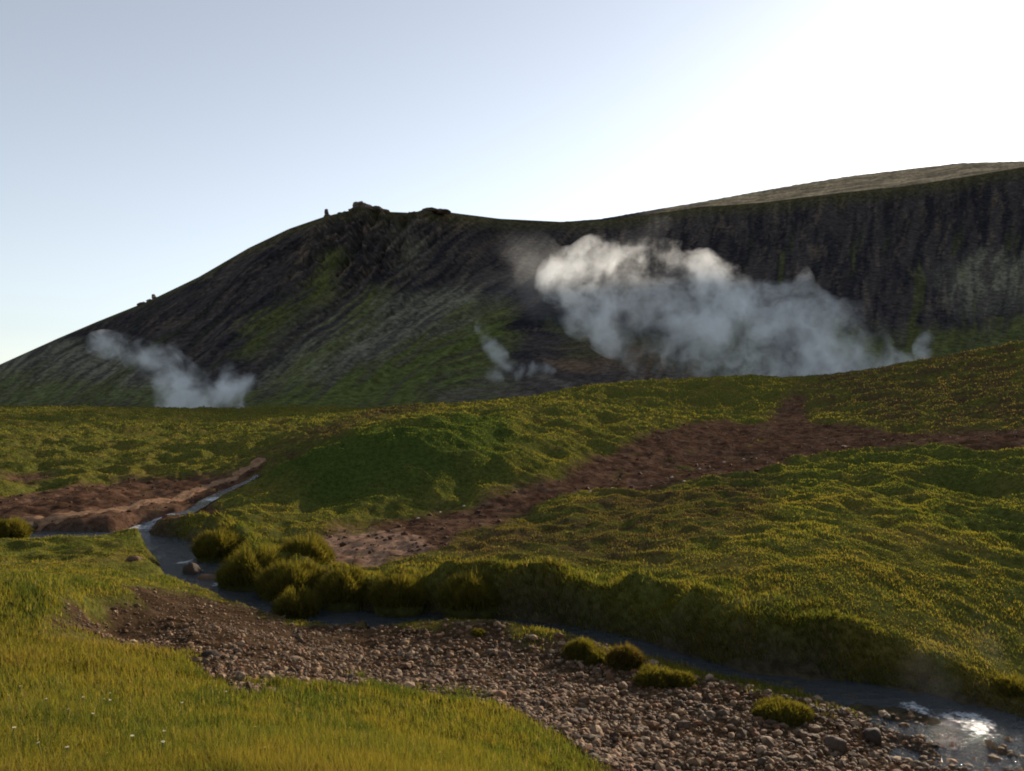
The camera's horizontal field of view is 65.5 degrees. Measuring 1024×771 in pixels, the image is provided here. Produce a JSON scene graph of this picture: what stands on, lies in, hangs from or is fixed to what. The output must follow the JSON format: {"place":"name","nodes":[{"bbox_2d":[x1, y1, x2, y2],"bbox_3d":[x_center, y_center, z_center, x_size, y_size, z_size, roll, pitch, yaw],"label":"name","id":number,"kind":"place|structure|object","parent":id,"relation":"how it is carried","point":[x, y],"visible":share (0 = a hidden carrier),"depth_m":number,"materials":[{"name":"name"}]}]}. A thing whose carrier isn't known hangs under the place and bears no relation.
{"place":"outdoors","nodes":[
{"label":"outdoors","id":0,"kind":"place"},
{"bbox_2d":[11,457,265,530],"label":"path","id":1,"kind":"structure","parent":0,"point":[55,518],"depth_m":28.72,"materials":[{"name":"brown soil"}]},
{"bbox_2d":[27,522,37,530],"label":"boulder","id":2,"kind":"object","parent":1,"relation":"on","point":[34,524],"visible":0.35,"depth_m":25.36,"materials":[{"name":"stone"}]},
{"bbox_2d":[0,341,1023,770],"bbox_3d":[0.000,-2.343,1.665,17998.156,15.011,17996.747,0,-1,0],"label":"ground","id":3,"kind":"structure","parent":0,"point":[790,423],"depth_m":26.12,"materials":[{"name":"green plant"}]},
{"bbox_2d":[0,515,34,538],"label":"grass tussock","id":4,"kind":"object","parent":3,"relation":"on","point":[16,527],"depth_m":21.89,"materials":[{"name":"green plant"}]},
{"bbox_2d":[125,555,141,561],"bbox_3d":[-9.246,4.266,19.539,0.332,0.191,0.455,0,-1,0],"label":"boulder","id":5,"kind":"object","parent":3,"relation":"on","point":[132,558],"visible":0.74,"depth_m":19.41,"materials":[{"name":"stone"}]},
{"bbox_2d":[182,562,202,574],"bbox_3d":[-8.116,4.736,20.296,0.445,0.470,0.358,-1,-1,28],"label":"boulder","id":6,"kind":"object","parent":3,"relation":"on","point":[191,568],"visible":0.72,"depth_m":20.19,"materials":[{"name":"stone"}]},
{"bbox_2d":[130,475,259,532],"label":"rill","id":7,"kind":"structure","parent":3,"relation":"on","point":[146,526],"depth_m":28.57,"materials":[{"name":"grey liquid"}]},
{"bbox_2d":[201,650,221,656],"bbox_3d":[-3.949,3.535,10.442,0.250,0.122,0.200,0,-1,24],"label":"boulder","id":8,"kind":"object","parent":3,"relation":"on","point":[207,653],"visible":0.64,"depth_m":10.39,"materials":[{"name":"stone"}]},
{"bbox_2d":[187,526,242,562],"bbox_3d":[-8.073,4.540,21.945,1.640,1.510,1.516,-1,-1,28],"label":"grass tussock","id":9,"kind":"object","parent":3,"relation":"on","point":[212,547],"depth_m":21.58,"materials":[{"name":"green plant"}]},
{"bbox_2d":[212,541,287,590],"bbox_3d":[-6.223,4.534,19.099,2.084,1.691,1.814,0,-1,0],"label":"grass tussock","id":10,"kind":"object","parent":3,"relation":"on","point":[236,571],"depth_m":18.67,"materials":[{"name":"green plant"}]},
{"bbox_2d":[250,556,327,601],"bbox_3d":[-5.037,4.579,18.135,2.036,1.553,1.917,0,-1,0],"label":"grass tussock","id":11,"kind":"object","parent":3,"relation":"on","point":[274,580],"depth_m":17.79,"materials":[{"name":"green plant"}]},
{"bbox_2d":[269,584,325,619],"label":"grass tussock","id":12,"kind":"object","parent":3,"relation":"on","point":[291,604],"depth_m":16.32,"materials":[{"name":"green plant"}]},
{"bbox_2d":[275,530,338,564],"bbox_3d":[-5.279,4.407,20.214,1.816,1.544,1.713,0,-1,0],"label":"grass tussock","id":13,"kind":"object","parent":3,"relation":"on","point":[314,547],"depth_m":20.00,"materials":[{"name":"green plant"}]},
{"bbox_2d":[309,562,374,611],"bbox_3d":[-3.628,4.489,17.181,1.548,1.444,1.432,0,-1,0],"label":"grass tussock","id":14,"kind":"object","parent":3,"relation":"on","point":[339,589],"depth_m":16.90,"materials":[{"name":"green plant"}]},
{"bbox_2d":[363,569,433,617],"bbox_3d":[-2.402,4.459,16.832,1.603,1.317,1.426,0,-1,0],"label":"grass tussock","id":15,"kind":"object","parent":3,"relation":"on","point":[401,596],"depth_m":16.50,"materials":[{"name":"green plant"}]},
{"bbox_2d":[431,570,502,620],"bbox_3d":[-0.929,4.397,16.496,1.616,1.361,1.507,0,-1,0],"label":"grass tussock","id":16,"kind":"object","parent":3,"relation":"on","point":[467,597],"depth_m":16.20,"materials":[{"name":"green plant"}]},
{"bbox_2d":[0,424,1022,563],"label":"rubble","id":17,"kind":"object","parent":3,"relation":"on","point":[342,544],"visible":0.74,"depth_m":28.84,"materials":[{"name":"stone"}]},
{"bbox_2d":[0,340,1023,770],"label":"grass","id":18,"kind":"structure","parent":3,"relation":"on","point":[344,740],"depth_m":10.24,"materials":[{"name":"green plant"}]},
{"bbox_2d":[46,585,1023,770],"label":"gravel","id":19,"kind":"structure","parent":3,"relation":"on","point":[595,735],"depth_m":10.75,"materials":[{"name":"gravel"}]},
{"bbox_2d":[469,628,484,636],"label":"grass tussock","id":20,"kind":"object","parent":19,"relation":"on","point":[477,632],"depth_m":14.12,"materials":[{"name":"green plant"}]},
{"bbox_2d":[568,718,577,724],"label":"stone","id":21,"kind":"object","parent":19,"relation":"on","point":[573,721],"visible":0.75,"depth_m":9.59,"materials":[{"name":"grey stone"}]},
{"bbox_2d":[559,635,599,660],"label":"grass tussock","id":22,"kind":"object","parent":19,"relation":"on","point":[577,648],"depth_m":13.21,"materials":[{"name":"green plant"}]},
{"bbox_2d":[578,696,590,704],"bbox_3d":[0.955,4.195,10.557,0.156,0.124,0.212,-4,-6,-23],"label":"stone","id":23,"kind":"object","parent":19,"relation":"on","point":[585,700],"visible":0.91,"depth_m":10.51,"materials":[{"name":"grey stone"}]},
{"bbox_2d":[584,648,606,665],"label":"grass tussock","id":24,"kind":"object","parent":19,"relation":"on","point":[590,658],"depth_m":12.94,"materials":[{"name":"green plant"}]},
{"bbox_2d":[619,689,627,695],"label":"stone","id":25,"kind":"object","parent":19,"relation":"on","point":[623,692],"visible":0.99,"depth_m":11.34,"materials":[{"name":"grey stone"}]},
{"bbox_2d":[642,730,651,736],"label":"stone","id":26,"kind":"object","parent":19,"relation":"on","point":[647,733],"visible":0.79,"depth_m":9.84,"materials":[{"name":"stone"}]},
{"bbox_2d":[631,661,677,688],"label":"grass tussock","id":27,"kind":"object","parent":19,"relation":"on","point":[655,676],"depth_m":11.84,"materials":[{"name":"green plant"}]},
{"bbox_2d":[675,700,683,706],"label":"stone","id":28,"kind":"object","parent":19,"relation":"on","point":[680,703],"visible":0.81,"depth_m":11.06,"materials":[{"name":"grey stone"}]},
{"bbox_2d":[668,668,697,687],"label":"grass tussock","id":29,"kind":"object","parent":19,"relation":"on","point":[685,680],"depth_m":11.78,"materials":[{"name":"green plant"}]},
{"bbox_2d":[716,751,726,756],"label":"stone","id":30,"kind":"object","parent":19,"relation":"on","point":[720,753],"visible":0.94,"depth_m":9.49,"materials":[{"name":"grey stone"}]},
{"bbox_2d":[756,757,766,766],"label":"stone","id":31,"kind":"object","parent":19,"relation":"on","point":[763,760],"visible":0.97,"depth_m":9.33,"materials":[{"name":"grey stone"}]},
{"bbox_2d":[750,693,817,726],"bbox_3d":[3.728,4.489,11.013,0.960,0.387,0.823,0,-1,0],"label":"grass tussock","id":32,"kind":"object","parent":19,"relation":"on","point":[794,713],"depth_m":10.85,"materials":[{"name":"green plant"}]},
{"bbox_2d":[787,761,793,766],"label":"stone","id":33,"kind":"object","parent":19,"relation":"on","point":[790,763],"visible":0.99,"depth_m":9.36,"materials":[{"name":"stone"}]},
{"bbox_2d":[816,745,827,753],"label":"stone","id":34,"kind":"object","parent":19,"relation":"on","point":[824,749],"visible":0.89,"depth_m":9.85,"materials":[{"name":"grey stone"}]},
{"bbox_2d":[823,735,846,752],"bbox_3d":[4.100,4.560,10.103,0.285,0.219,0.370,-1,-1,27],"label":"boulder","id":35,"kind":"object","parent":19,"relation":"on","point":[833,743],"visible":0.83,"depth_m":9.99,"materials":[{"name":"stone"}]},
{"bbox_2d":[864,727,881,745],"bbox_3d":[4.760,4.631,10.486,0.203,0.241,0.302,0,-1,16],"label":"boulder","id":36,"kind":"object","parent":19,"relation":"on","point":[873,735],"visible":0.91,"depth_m":10.40,"materials":[{"name":"stone"}]},
{"bbox_2d":[576,672,583,676],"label":"stone","id":37,"kind":"object","parent":3,"relation":"on","point":[579,674],"visible":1,"depth_m":12.30,"materials":[{"name":"grey stone"}]},
{"bbox_2d":[601,725,610,732],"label":"stone","id":38,"kind":"object","parent":3,"relation":"on","point":[605,727],"visible":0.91,"depth_m":9.60,"materials":[{"name":"stone"}]},
{"bbox_2d":[617,681,627,688],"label":"stone","id":39,"kind":"object","parent":3,"relation":"on","point":[622,684],"visible":0.89,"depth_m":11.64,"materials":[{"name":"grey stone"}]},
{"bbox_2d":[601,640,646,670],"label":"grass tussock","id":40,"kind":"object","parent":3,"relation":"on","point":[626,657],"depth_m":12.57,"materials":[{"name":"green plant"}]},
{"bbox_2d":[625,708,633,714],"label":"stone","id":41,"kind":"object","parent":3,"relation":"on","point":[630,711],"visible":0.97,"depth_m":10.50,"materials":[{"name":"grey stone"}]},
{"bbox_2d":[663,702,671,707],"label":"stone","id":42,"kind":"object","parent":3,"relation":"on","point":[668,704],"visible":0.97,"depth_m":11.00,"materials":[{"name":"grey stone"}]},
{"bbox_2d":[671,713,679,720],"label":"stone","id":43,"kind":"object","parent":3,"relation":"on","point":[675,717],"visible":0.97,"depth_m":10.56,"materials":[{"name":"grey stone"}]},
{"bbox_2d":[688,737,695,744],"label":"stone","id":44,"kind":"object","parent":3,"relation":"on","point":[692,741],"visible":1,"depth_m":9.81,"materials":[{"name":"grey stone"}]},
{"bbox_2d":[726,724,736,730],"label":"stone","id":45,"kind":"object","parent":3,"relation":"on","point":[731,727],"visible":1,"depth_m":10.38,"materials":[{"name":"grey stone"}]},
{"bbox_2d":[755,745,766,754],"bbox_3d":[3.033,4.446,9.700,0.139,0.098,0.178,-13,3,23],"label":"stone","id":46,"kind":"object","parent":3,"relation":"on","point":[759,749],"visible":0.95,"depth_m":9.67,"materials":[{"name":"grey stone"}]},
{"bbox_2d":[773,729,782,736],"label":"stone","id":47,"kind":"object","parent":3,"relation":"on","point":[777,733],"visible":0.99,"depth_m":10.29,"materials":[{"name":"grey stone"}]},
{"bbox_2d":[795,739,802,744],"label":"stone","id":48,"kind":"object","parent":3,"relation":"on","point":[798,741],"visible":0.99,"depth_m":10.09,"materials":[{"name":"grey stone"}]},
{"bbox_2d":[799,732,808,737],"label":"stone","id":49,"kind":"object","parent":3,"relation":"on","point":[803,734],"visible":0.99,"depth_m":10.27,"materials":[{"name":"grey stone"}]},
{"bbox_2d":[812,734,820,739],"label":"stone","id":50,"kind":"object","parent":3,"relation":"on","point":[816,736],"visible":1,"depth_m":10.25,"materials":[{"name":"grey stone"}]},
{"bbox_2d":[859,759,869,766],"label":"stone","id":51,"kind":"object","parent":3,"relation":"on","point":[864,762],"visible":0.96,"depth_m":9.65,"materials":[{"name":"grey stone"}]},
{"bbox_2d":[982,671,1023,698],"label":"grass tussock","id":52,"kind":"object","parent":3,"relation":"on","point":[1014,682],"depth_m":12.02,"materials":[{"name":"green plant"}]},
{"bbox_2d":[0,161,1023,408],"bbox_3d":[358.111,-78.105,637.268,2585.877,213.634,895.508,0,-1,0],"label":"mountain","id":53,"kind":"structure","parent":0,"point":[358,307],"depth_m":389.71,"materials":[{"name":"grey stone"}]},
{"bbox_2d":[137,294,155,305],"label":"rock outcrop","id":54,"kind":"object","parent":53,"relation":"on","point":[147,300],"visible":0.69,"depth_m":507.90,"materials":[{"name":"grey stone"}]},
{"bbox_2d":[323,209,329,216],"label":"rock pinnacle","id":55,"kind":"object","parent":53,"relation":"on","point":[326,212],"visible":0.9,"depth_m":459.23,"materials":[{"name":"grey stone"}]},
{"bbox_2d":[348,201,389,212],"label":"summit crag","id":56,"kind":"structure","parent":53,"relation":"on","point":[362,204],"depth_m":448.65,"materials":[{"name":"grey stone"}]},
{"bbox_2d":[420,207,450,213],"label":"rock shoulder","id":57,"kind":"object","parent":53,"relation":"on","point":[440,211],"visible":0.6,"depth_m":467.09},
{"bbox_2d":[0,0,1023,363],"label":"sky","id":58,"kind":"structure","parent":0,"point":[146,146],"materials":[{"name":"blue"}]},
{"bbox_2d":[30,531,1023,770],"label":"stream","id":59,"kind":"structure","parent":0,"point":[964,728],"depth_m":12.35,"materials":[{"name":"grey liquid"}]},
{"bbox_2d":[197,574,215,579],"bbox_3d":[-7.500,4.783,19.652,0.624,0.243,0.395,0,-1,0],"label":"boulder","id":60,"kind":"object","parent":59,"relation":"in","point":[206,577],"visible":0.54,"depth_m":19.57,"materials":[{"name":"stone"}]}
]}

